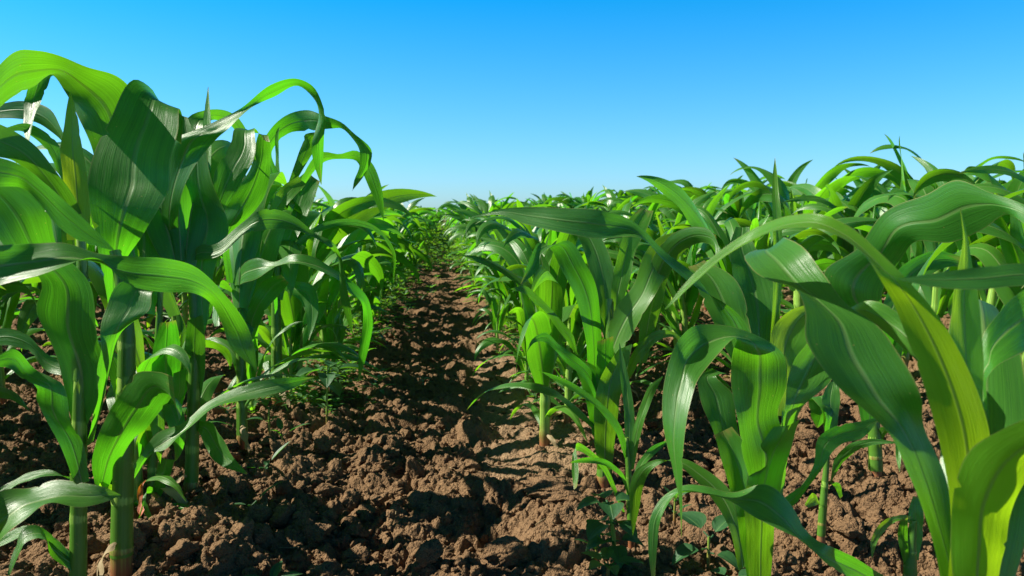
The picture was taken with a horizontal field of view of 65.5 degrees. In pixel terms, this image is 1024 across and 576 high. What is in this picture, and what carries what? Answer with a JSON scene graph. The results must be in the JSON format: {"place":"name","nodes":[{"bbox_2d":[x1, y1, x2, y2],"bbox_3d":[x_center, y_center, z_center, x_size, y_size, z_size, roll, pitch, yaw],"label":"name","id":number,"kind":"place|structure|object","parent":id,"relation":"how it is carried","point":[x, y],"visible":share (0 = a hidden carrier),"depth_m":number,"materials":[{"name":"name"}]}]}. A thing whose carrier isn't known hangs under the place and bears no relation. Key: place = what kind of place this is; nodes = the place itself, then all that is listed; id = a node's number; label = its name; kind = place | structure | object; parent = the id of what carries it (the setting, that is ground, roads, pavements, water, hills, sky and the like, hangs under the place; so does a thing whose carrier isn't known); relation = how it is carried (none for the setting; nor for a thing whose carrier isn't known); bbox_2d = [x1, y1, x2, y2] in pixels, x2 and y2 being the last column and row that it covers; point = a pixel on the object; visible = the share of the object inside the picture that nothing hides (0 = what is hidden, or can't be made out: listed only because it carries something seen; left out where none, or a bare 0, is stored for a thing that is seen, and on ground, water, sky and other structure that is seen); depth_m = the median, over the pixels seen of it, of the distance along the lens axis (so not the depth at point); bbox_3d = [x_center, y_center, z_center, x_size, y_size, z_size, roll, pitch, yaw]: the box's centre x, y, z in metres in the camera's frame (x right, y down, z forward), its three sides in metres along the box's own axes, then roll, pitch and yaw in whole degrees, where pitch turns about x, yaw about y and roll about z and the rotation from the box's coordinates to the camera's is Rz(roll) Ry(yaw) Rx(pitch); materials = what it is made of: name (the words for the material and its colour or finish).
{"place":"outdoors","nodes":[
{"label":"outdoors","id":0,"kind":"place"},
{"bbox_2d":[0,221,1023,575],"bbox_3d":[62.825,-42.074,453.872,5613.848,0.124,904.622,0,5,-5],"label":"soil","id":1,"kind":"structure","parent":0,"point":[480,437],"depth_m":1.63,"materials":[{"name":"soil"}]},
{"bbox_2d":[0,281,36,409],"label":"maize plant","id":2,"kind":"object","parent":1,"relation":"on","point":[13,287],"visible":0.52,"depth_m":1.86,"materials":[{"name":"green plant"}]},
{"bbox_2d":[0,211,56,404],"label":"maize plant","id":3,"kind":"object","parent":1,"relation":"on","point":[8,307],"visible":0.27,"depth_m":2.20,"materials":[{"name":"green plant"}]},
{"bbox_2d":[0,219,61,367],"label":"maize plant","id":4,"kind":"object","parent":1,"relation":"on","point":[27,316],"visible":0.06,"depth_m":2.09,"materials":[{"name":"green plant"}]},
{"bbox_2d":[42,216,101,346],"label":"maize plant","id":5,"kind":"object","parent":1,"relation":"on","point":[91,248],"visible":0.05,"depth_m":2.51,"materials":[{"name":"green plant"}]},
{"bbox_2d":[0,91,152,575],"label":"maize plant","id":6,"kind":"object","parent":1,"relation":"on","point":[81,364],"visible":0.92,"depth_m":0.98,"materials":[{"name":"green plant"}]},
{"bbox_2d":[37,142,188,518],"bbox_3d":[-0.627,0.085,1.369,0.252,0.675,0.505,-5,8,-44],"label":"maize plant","id":7,"kind":"object","parent":1,"relation":"on","point":[166,334],"visible":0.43,"depth_m":1.32,"materials":[{"name":"green plant"}]},
{"bbox_2d":[0,158,256,539],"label":"maize plant","id":8,"kind":"object","parent":1,"relation":"on","point":[17,263],"visible":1,"depth_m":0.79,"materials":[{"name":"green plant"}]},
{"bbox_2d":[98,340,190,518],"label":"maize shoot","id":9,"kind":"object","parent":1,"relation":"on","point":[167,413],"visible":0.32,"depth_m":1.27,"materials":[{"name":"green plant"}]},
{"bbox_2d":[0,49,313,575],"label":"maize plant","id":10,"kind":"object","parent":1,"relation":"on","point":[133,129],"visible":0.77,"depth_m":1.11,"materials":[{"name":"green plant"}]},
{"bbox_2d":[141,289,231,444],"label":"maize shoot","id":11,"kind":"object","parent":1,"relation":"on","point":[222,349],"visible":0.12,"depth_m":1.73,"materials":[{"name":"green plant"}]},
{"bbox_2d":[165,256,221,327],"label":"maize plant","id":12,"kind":"object","parent":1,"relation":"on","point":[185,315],"visible":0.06,"depth_m":3.44,"materials":[{"name":"green plant"}]},
{"bbox_2d":[137,78,352,499],"bbox_3d":[-0.545,0.017,1.491,0.503,0.787,0.409,3,6,32],"label":"maize plant","id":13,"kind":"object","parent":1,"relation":"on","point":[188,224],"visible":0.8,"depth_m":1.39,"materials":[{"name":"green plant"}]},
{"bbox_2d":[207,314,302,414],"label":"maize shoot","id":14,"kind":"object","parent":1,"relation":"on","point":[251,372],"visible":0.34,"depth_m":1.94,"materials":[{"name":"green plant"}]},
{"bbox_2d":[247,399,283,434],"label":"weed","id":15,"kind":"object","parent":1,"relation":"on","point":[265,402],"visible":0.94,"depth_m":1.71,"materials":[{"name":"green plant"}]},
{"bbox_2d":[245,561,302,575],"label":"weed","id":16,"kind":"object","parent":1,"relation":"on","point":[275,569],"visible":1,"depth_m":1.12,"materials":[{"name":"green plant"}]},
{"bbox_2d":[176,110,395,406],"bbox_3d":[-0.623,-0.048,2.091,0.633,0.806,0.467,-2,6,-23],"label":"maize plant","id":17,"kind":"object","parent":1,"relation":"on","point":[304,293],"visible":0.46,"depth_m":2.06,"materials":[{"name":"green plant"}]},
{"bbox_2d":[212,134,372,452],"bbox_3d":[-0.556,0.025,1.799,0.293,0.714,0.567,-4,6,-33],"label":"maize plant","id":18,"kind":"object","parent":1,"relation":"on","point":[255,288],"visible":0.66,"depth_m":1.71,"materials":[{"name":"green plant"}]},
{"bbox_2d":[258,275,349,405],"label":"maize shoot","id":19,"kind":"object","parent":1,"relation":"on","point":[295,338],"visible":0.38,"depth_m":2.18,"materials":[{"name":"green plant"}]},
{"bbox_2d":[223,128,391,405],"bbox_3d":[-0.544,-0.031,2.211,0.420,0.767,0.671,-1,5,-6],"label":"maize plant","id":20,"kind":"object","parent":1,"relation":"on","point":[291,304],"visible":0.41,"depth_m":2.18,"materials":[{"name":"green plant"}]},
{"bbox_2d":[215,202,406,366],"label":"maize plant","id":21,"kind":"object","parent":1,"relation":"on","point":[385,225],"visible":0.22,"depth_m":2.60,"materials":[{"name":"green plant"}]},
{"bbox_2d":[302,523,333,543],"bbox_3d":[-0.313,0.395,1.290,0.046,0.037,0.054,1,6,13],"label":"soil clod","id":22,"kind":"object","parent":1,"relation":"on","point":[317,532],"visible":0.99,"depth_m":1.27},
{"bbox_2d":[209,189,436,378],"bbox_3d":[-0.638,0.001,2.403,0.736,0.676,0.267,8,4,5],"label":"maize plant","id":23,"kind":"object","parent":1,"relation":"on","point":[365,208],"visible":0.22,"depth_m":2.34,"materials":[{"name":"green plant"}]},
{"bbox_2d":[258,184,406,349],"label":"maize plant","id":24,"kind":"object","parent":1,"relation":"on","point":[373,307],"visible":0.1,"depth_m":2.81,"materials":[{"name":"green plant"}]},
{"bbox_2d":[296,360,370,422],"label":"weed","id":25,"kind":"object","parent":1,"relation":"on","point":[326,378],"visible":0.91,"depth_m":1.85,"materials":[{"name":"green plant"}]},
{"bbox_2d":[317,300,361,381],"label":"maize shoot","id":26,"kind":"object","parent":1,"relation":"on","point":[329,335],"visible":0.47,"depth_m":2.40,"materials":[{"name":"green plant"}]},
{"bbox_2d":[263,197,419,340],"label":"maize plant","id":27,"kind":"object","parent":1,"relation":"on","point":[403,259],"visible":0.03,"depth_m":3.01,"materials":[{"name":"green plant"}]},
{"bbox_2d":[309,273,377,359],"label":"maize shoot","id":28,"kind":"object","parent":1,"relation":"on","point":[351,346],"visible":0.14,"depth_m":2.68,"materials":[{"name":"green plant"}]},
{"bbox_2d":[363,560,381,575],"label":"soil clod","id":29,"kind":"object","parent":1,"relation":"on","point":[374,568],"visible":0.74,"depth_m":1.17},
{"bbox_2d":[360,270,388,341],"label":"maize shoot","id":30,"kind":"object","parent":1,"relation":"on","point":[371,280],"visible":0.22,"depth_m":2.95,"materials":[{"name":"green plant"}]},
{"bbox_2d":[318,186,431,305],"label":"maize plant","id":31,"kind":"object","parent":1,"relation":"on","point":[421,255],"visible":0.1,"depth_m":3.83,"materials":[{"name":"green plant"}]},
{"bbox_2d":[336,211,414,317],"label":"maize plant","id":32,"kind":"object","parent":1,"relation":"on","point":[402,243],"visible":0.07,"depth_m":3.47,"materials":[{"name":"green plant"}]},
{"bbox_2d":[348,217,402,321],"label":"maize plant","id":33,"kind":"object","parent":1,"relation":"on","point":[367,247],"visible":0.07,"depth_m":3.66,"materials":[{"name":"green plant"}]},
{"bbox_2d":[385,207,434,276],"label":"maize plant","id":34,"kind":"object","parent":1,"relation":"on","point":[402,228],"visible":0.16,"depth_m":5.57,"materials":[{"name":"green plant"}]},
{"bbox_2d":[405,455,425,480],"bbox_3d":[-0.196,0.376,1.627,0.046,0.071,0.038,0,5,-5],"label":"soil clod","id":35,"kind":"object","parent":1,"relation":"on","point":[414,467],"visible":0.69,"depth_m":1.62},
{"bbox_2d":[398,207,435,271],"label":"maize plant","id":36,"kind":"object","parent":1,"relation":"on","point":[421,212],"visible":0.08,"depth_m":6.43,"materials":[{"name":"green plant"}]},
{"bbox_2d":[449,249,480,285],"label":"maize shoot","id":37,"kind":"object","parent":1,"relation":"on","point":[464,265],"visible":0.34,"depth_m":5.33,"materials":[{"name":"green plant"}]},
{"bbox_2d":[456,446,475,461],"bbox_3d":[-0.103,0.357,1.693,0.042,0.046,0.060,5,7,42],"label":"soil clod","id":38,"kind":"object","parent":1,"relation":"on","point":[463,453],"visible":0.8,"depth_m":1.68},
{"bbox_2d":[460,216,492,299],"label":"maize plant","id":39,"kind":"object","parent":1,"relation":"on","point":[472,247],"visible":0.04,"depth_m":4.20,"materials":[{"name":"green plant"}]},
{"bbox_2d":[437,199,524,283],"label":"maize plant","id":40,"kind":"object","parent":1,"relation":"on","point":[477,209],"visible":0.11,"depth_m":5.11,"materials":[{"name":"green plant"}]},
{"bbox_2d":[436,192,531,285],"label":"maize plant","id":41,"kind":"object","parent":1,"relation":"on","point":[465,207],"visible":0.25,"depth_m":5.59,"materials":[{"name":"green plant"}]},
{"bbox_2d":[469,263,502,314],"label":"maize shoot","id":42,"kind":"object","parent":1,"relation":"on","point":[495,284],"visible":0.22,"depth_m":3.63,"materials":[{"name":"green plant"}]},
{"bbox_2d":[461,216,520,332],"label":"maize plant","id":43,"kind":"object","parent":1,"relation":"on","point":[510,284],"visible":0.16,"depth_m":3.36,"materials":[{"name":"green plant"}]},
{"bbox_2d":[472,201,515,325],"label":"maize plant","id":44,"kind":"object","parent":1,"relation":"on","point":[494,257],"visible":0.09,"depth_m":3.48,"materials":[{"name":"green plant"}]},
{"bbox_2d":[470,289,518,355],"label":"maize shoot","id":45,"kind":"object","parent":1,"relation":"on","point":[492,302],"visible":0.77,"depth_m":2.96,"materials":[{"name":"green plant"}]},
{"bbox_2d":[442,204,550,291],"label":"maize plant","id":46,"kind":"object","parent":1,"relation":"on","point":[459,216],"visible":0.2,"depth_m":4.55,"materials":[{"name":"green plant"}]},
{"bbox_2d":[483,288,519,332],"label":"maize shoot","id":47,"kind":"object","parent":1,"relation":"on","point":[503,301],"visible":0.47,"depth_m":3.32,"materials":[{"name":"green plant"}]},
{"bbox_2d":[474,307,533,397],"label":"maize shoot","id":48,"kind":"object","parent":1,"relation":"on","point":[520,324],"visible":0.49,"depth_m":2.22,"materials":[{"name":"green plant"}]},
{"bbox_2d":[482,535,528,569],"bbox_3d":[-0.008,0.389,1.166,0.070,0.045,0.058,1,6,14],"label":"soil clod","id":49,"kind":"object","parent":1,"relation":"on","point":[505,552],"visible":0.99,"depth_m":1.15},
{"bbox_2d":[465,200,556,318],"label":"maize plant","id":50,"kind":"object","parent":1,"relation":"on","point":[471,224],"visible":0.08,"depth_m":3.56,"materials":[{"name":"green plant"}]},
{"bbox_2d":[0,278,1023,575],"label":"soil crumbs","id":51,"kind":"object","parent":1,"relation":"on","point":[182,550],"visible":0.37,"depth_m":1.40,"materials":[{"name":"soil"}]},
{"bbox_2d":[499,199,549,317],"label":"maize plant","id":52,"kind":"object","parent":1,"relation":"on","point":[542,233],"visible":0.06,"depth_m":3.09,"materials":[{"name":"green plant"}]},
{"bbox_2d":[475,220,582,371],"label":"maize plant","id":53,"kind":"object","parent":1,"relation":"on","point":[505,234],"visible":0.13,"depth_m":2.65,"materials":[{"name":"green plant"}]},
{"bbox_2d":[480,230,580,385],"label":"maize plant","id":54,"kind":"object","parent":1,"relation":"on","point":[553,236],"visible":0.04,"depth_m":2.27,"materials":[{"name":"green plant"}]},
{"bbox_2d":[503,228,586,446],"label":"maize plant","id":55,"kind":"object","parent":1,"relation":"on","point":[549,284],"visible":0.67,"depth_m":1.70,"materials":[{"name":"green plant"}]},
{"bbox_2d":[464,238,627,398],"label":"maize plant","id":56,"kind":"object","parent":1,"relation":"on","point":[511,256],"visible":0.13,"depth_m":2.20,"materials":[{"name":"green plant"}]},
{"bbox_2d":[519,475,582,504],"bbox_3d":[0.071,0.352,1.401,0.153,0.044,0.105,3,6,26],"label":"soil clod","id":57,"kind":"object","parent":1,"relation":"on","point":[546,489],"visible":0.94,"depth_m":1.37,"materials":[{"name":"soil"}]},
{"bbox_2d":[472,192,632,382],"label":"maize plant","id":58,"kind":"object","parent":1,"relation":"on","point":[488,225],"visible":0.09,"depth_m":2.39,"materials":[{"name":"green plant"}]},
{"bbox_2d":[461,239,652,424],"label":"maize plant","id":59,"kind":"object","parent":1,"relation":"on","point":[574,326],"visible":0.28,"depth_m":1.97,"materials":[{"name":"green plant"}]},
{"bbox_2d":[527,341,586,421],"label":"maize shoot","id":60,"kind":"object","parent":1,"relation":"on","point":[583,355],"visible":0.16,"depth_m":2.00,"materials":[{"name":"green plant"}]},
{"bbox_2d":[214,221,948,416],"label":"undergrowth","id":61,"kind":"object","parent":1,"relation":"on","point":[439,239],"visible":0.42,"depth_m":3.16,"materials":[{"name":"green plant"}]},
{"bbox_2d":[468,208,720,488],"bbox_3d":[0.146,0.132,1.488,0.461,0.560,0.188,1,5,7],"label":"maize plant","id":62,"kind":"object","parent":1,"relation":"on","point":[599,286],"visible":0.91,"depth_m":1.46,"materials":[{"name":"green plant"}]},
{"bbox_2d":[541,343,665,548],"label":"maize plant","id":63,"kind":"object","parent":1,"relation":"on","point":[629,441],"visible":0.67,"depth_m":1.22,"materials":[{"name":"green plant"}]},
{"bbox_2d":[576,490,644,574],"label":"weed","id":64,"kind":"object","parent":1,"relation":"on","point":[595,528],"visible":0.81,"depth_m":1.14,"materials":[{"name":"green plant"}]},
{"bbox_2d":[582,547,642,575],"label":"weed","id":65,"kind":"object","parent":1,"relation":"on","point":[607,554],"visible":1,"depth_m":1.09,"materials":[{"name":"green plant"}]},
{"bbox_2d":[593,185,635,210],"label":"maize plant","id":66,"kind":"object","parent":1,"relation":"on","point":[610,193],"visible":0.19,"depth_m":6.46,"materials":[{"name":"green plant"}]},
{"bbox_2d":[608,198,646,266],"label":"maize plant","id":67,"kind":"object","parent":1,"relation":"on","point":[627,207],"visible":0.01,"depth_m":3.75,"materials":[{"name":"green plant"}]},
{"bbox_2d":[581,190,692,330],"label":"maize plant","id":68,"kind":"object","parent":1,"relation":"on","point":[653,207],"visible":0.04,"depth_m":3.34,"materials":[{"name":"green plant"}]},
{"bbox_2d":[613,267,671,398],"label":"maize plant","id":69,"kind":"object","parent":1,"relation":"on","point":[643,381],"visible":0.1,"depth_m":2.18,"materials":[{"name":"green plant"}]},
{"bbox_2d":[607,195,707,345],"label":"maize plant","id":70,"kind":"object","parent":1,"relation":"on","point":[678,219],"visible":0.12,"depth_m":3.06,"materials":[{"name":"green plant"}]},
{"bbox_2d":[602,191,716,339],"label":"maize plant","id":71,"kind":"object","parent":1,"relation":"on","point":[699,201],"visible":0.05,"depth_m":3.07,"materials":[{"name":"green plant"}]},
{"bbox_2d":[603,185,729,375],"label":"maize plant","id":72,"kind":"object","parent":1,"relation":"on","point":[693,299],"visible":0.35,"depth_m":2.56,"materials":[{"name":"green plant"}]},
{"bbox_2d":[617,189,720,252],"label":"maize plant","id":73,"kind":"object","parent":1,"relation":"on","point":[636,198],"visible":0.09,"depth_m":5.28,"materials":[{"name":"green plant"}]},
{"bbox_2d":[474,160,877,575],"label":"maize plant","id":74,"kind":"object","parent":1,"relation":"on","point":[777,369],"visible":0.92,"depth_m":0.99,"materials":[{"name":"green plant"}]},
{"bbox_2d":[623,184,739,295],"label":"maize plant","id":75,"kind":"object","parent":1,"relation":"on","point":[643,193],"visible":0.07,"depth_m":4.94,"materials":[{"name":"green plant"}]},
{"bbox_2d":[603,208,760,347],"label":"maize plant","id":76,"kind":"object","parent":1,"relation":"on","point":[639,254],"visible":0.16,"depth_m":2.77,"materials":[{"name":"green plant"}]},
{"bbox_2d":[672,511,737,571],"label":"weed","id":77,"kind":"object","parent":1,"relation":"on","point":[698,520],"visible":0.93,"depth_m":1.15,"materials":[{"name":"green plant"}]},
{"bbox_2d":[653,179,766,309],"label":"maize plant","id":78,"kind":"object","parent":1,"relation":"on","point":[685,183],"visible":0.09,"depth_m":4.45,"materials":[{"name":"green plant"}]},
{"bbox_2d":[667,205,772,377],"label":"maize plant","id":79,"kind":"object","parent":1,"relation":"on","point":[731,224],"visible":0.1,"depth_m":2.45,"materials":[{"name":"green plant"}]},
{"bbox_2d":[703,178,765,236],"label":"maize plant","id":80,"kind":"object","parent":1,"relation":"on","point":[735,208],"visible":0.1,"depth_m":3.93,"materials":[{"name":"green plant"}]},
{"bbox_2d":[682,175,800,310],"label":"maize plant","id":81,"kind":"object","parent":1,"relation":"on","point":[697,192],"visible":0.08,"depth_m":4.22,"materials":[{"name":"green plant"}]},
{"bbox_2d":[700,195,800,286],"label":"maize plant","id":82,"kind":"object","parent":1,"relation":"on","point":[722,215],"visible":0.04,"depth_m":3.97,"materials":[{"name":"green plant"}]},
{"bbox_2d":[631,175,877,391],"bbox_3d":[0.633,0.029,2.130,0.655,0.648,0.207,0,5,-5],"label":"maize plant","id":83,"kind":"object","parent":1,"relation":"on","point":[676,198],"visible":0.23,"depth_m":2.10,"materials":[{"name":"green plant"}]},
{"bbox_2d":[743,160,811,289],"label":"maize plant","id":84,"kind":"object","parent":1,"relation":"on","point":[795,175],"visible":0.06,"depth_m":5.13,"materials":[{"name":"green plant"}]},
{"bbox_2d":[648,484,923,575],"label":"maize plant","id":85,"kind":"object","parent":1,"relation":"on","point":[770,505],"visible":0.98,"depth_m":0.88,"materials":[{"name":"green plant"}]},
{"bbox_2d":[714,158,900,308],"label":"maize plant","id":86,"kind":"object","parent":1,"relation":"on","point":[830,175],"visible":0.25,"depth_m":3.52,"materials":[{"name":"green plant"}]},
{"bbox_2d":[729,176,892,314],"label":"maize plant","id":87,"kind":"object","parent":1,"relation":"on","point":[764,193],"visible":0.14,"depth_m":3.24,"materials":[{"name":"green plant"}]},
{"bbox_2d":[769,195,885,294],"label":"maize plant","id":88,"kind":"object","parent":1,"relation":"on","point":[824,264],"visible":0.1,"depth_m":2.83,"materials":[{"name":"green plant"}]},
{"bbox_2d":[816,493,860,518],"bbox_3d":[0.559,0.400,1.403,0.063,0.074,0.096,-3,6,-32],"label":"soil clod","id":89,"kind":"object","parent":1,"relation":"on","point":[837,507],"visible":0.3,"depth_m":1.38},
{"bbox_2d":[789,170,891,259],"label":"maize plant","id":90,"kind":"object","parent":1,"relation":"on","point":[863,193],"visible":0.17,"depth_m":2.92,"materials":[{"name":"green plant"}]},
{"bbox_2d":[665,209,1023,575],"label":"maize plant","id":91,"kind":"object","parent":1,"relation":"on","point":[969,487],"visible":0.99,"depth_m":0.61,"materials":[{"name":"green plant"}]},
{"bbox_2d":[804,382,894,555],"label":"maize plant","id":92,"kind":"object","parent":1,"relation":"on","point":[824,407],"visible":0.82,"depth_m":1.22,"materials":[{"name":"green plant"}]},
{"bbox_2d":[843,169,938,296],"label":"maize plant","id":93,"kind":"object","parent":1,"relation":"on","point":[857,182],"visible":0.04,"depth_m":3.94,"materials":[{"name":"green plant"}]},
{"bbox_2d":[780,180,1023,477],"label":"maize plant","id":94,"kind":"object","parent":1,"relation":"on","point":[892,236],"visible":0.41,"depth_m":1.39,"materials":[{"name":"green plant"}]},
{"bbox_2d":[855,136,1000,367],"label":"maize plant","id":95,"kind":"object","parent":1,"relation":"on","point":[905,258],"visible":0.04,"depth_m":2.61,"materials":[{"name":"green plant"}]},
{"bbox_2d":[836,135,1022,315],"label":"maize plant","id":96,"kind":"object","parent":1,"relation":"on","point":[895,172],"visible":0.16,"depth_m":3.44,"materials":[{"name":"green plant"}]},
{"bbox_2d":[854,170,1023,317],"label":"maize plant","id":97,"kind":"object","parent":1,"relation":"on","point":[929,294],"visible":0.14,"depth_m":2.45,"materials":[{"name":"green plant"}]},
{"bbox_2d":[874,156,1009,369],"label":"maize plant","id":98,"kind":"object","parent":1,"relation":"on","point":[991,298],"visible":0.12,"depth_m":2.27,"materials":[{"name":"green plant"}]},
{"bbox_2d":[898,263,1023,289],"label":"maize plant","id":99,"kind":"object","parent":1,"relation":"on","point":[1000,276],"visible":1,"depth_m":0.51,"materials":[{"name":"green plant"}]},
{"bbox_2d":[913,153,1023,382],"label":"maize plant","id":100,"kind":"object","parent":1,"relation":"on","point":[986,255],"visible":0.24,"depth_m":2.13,"materials":[{"name":"green plant"}]},
{"bbox_2d":[948,165,1023,316],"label":"maize plant","id":101,"kind":"object","parent":1,"relation":"on","point":[993,229],"visible":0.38,"depth_m":1.90,"materials":[{"name":"green plant"}]},
{"bbox_2d":[980,169,1023,266],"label":"maize plant","id":102,"kind":"object","parent":1,"relation":"on","point":[1015,185],"depth_m":2.96,"materials":[{"name":"green plant"}]},
{"bbox_2d":[0,179,1023,321],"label":"maize field","id":103,"kind":"structure","parent":0,"point":[568,201],"depth_m":8.80,"materials":[{"name":"green plant"}]},
{"bbox_2d":[0,0,1023,211],"label":"sky","id":104,"kind":"structure","parent":0,"point":[449,99],"materials":[{"name":"blue"}]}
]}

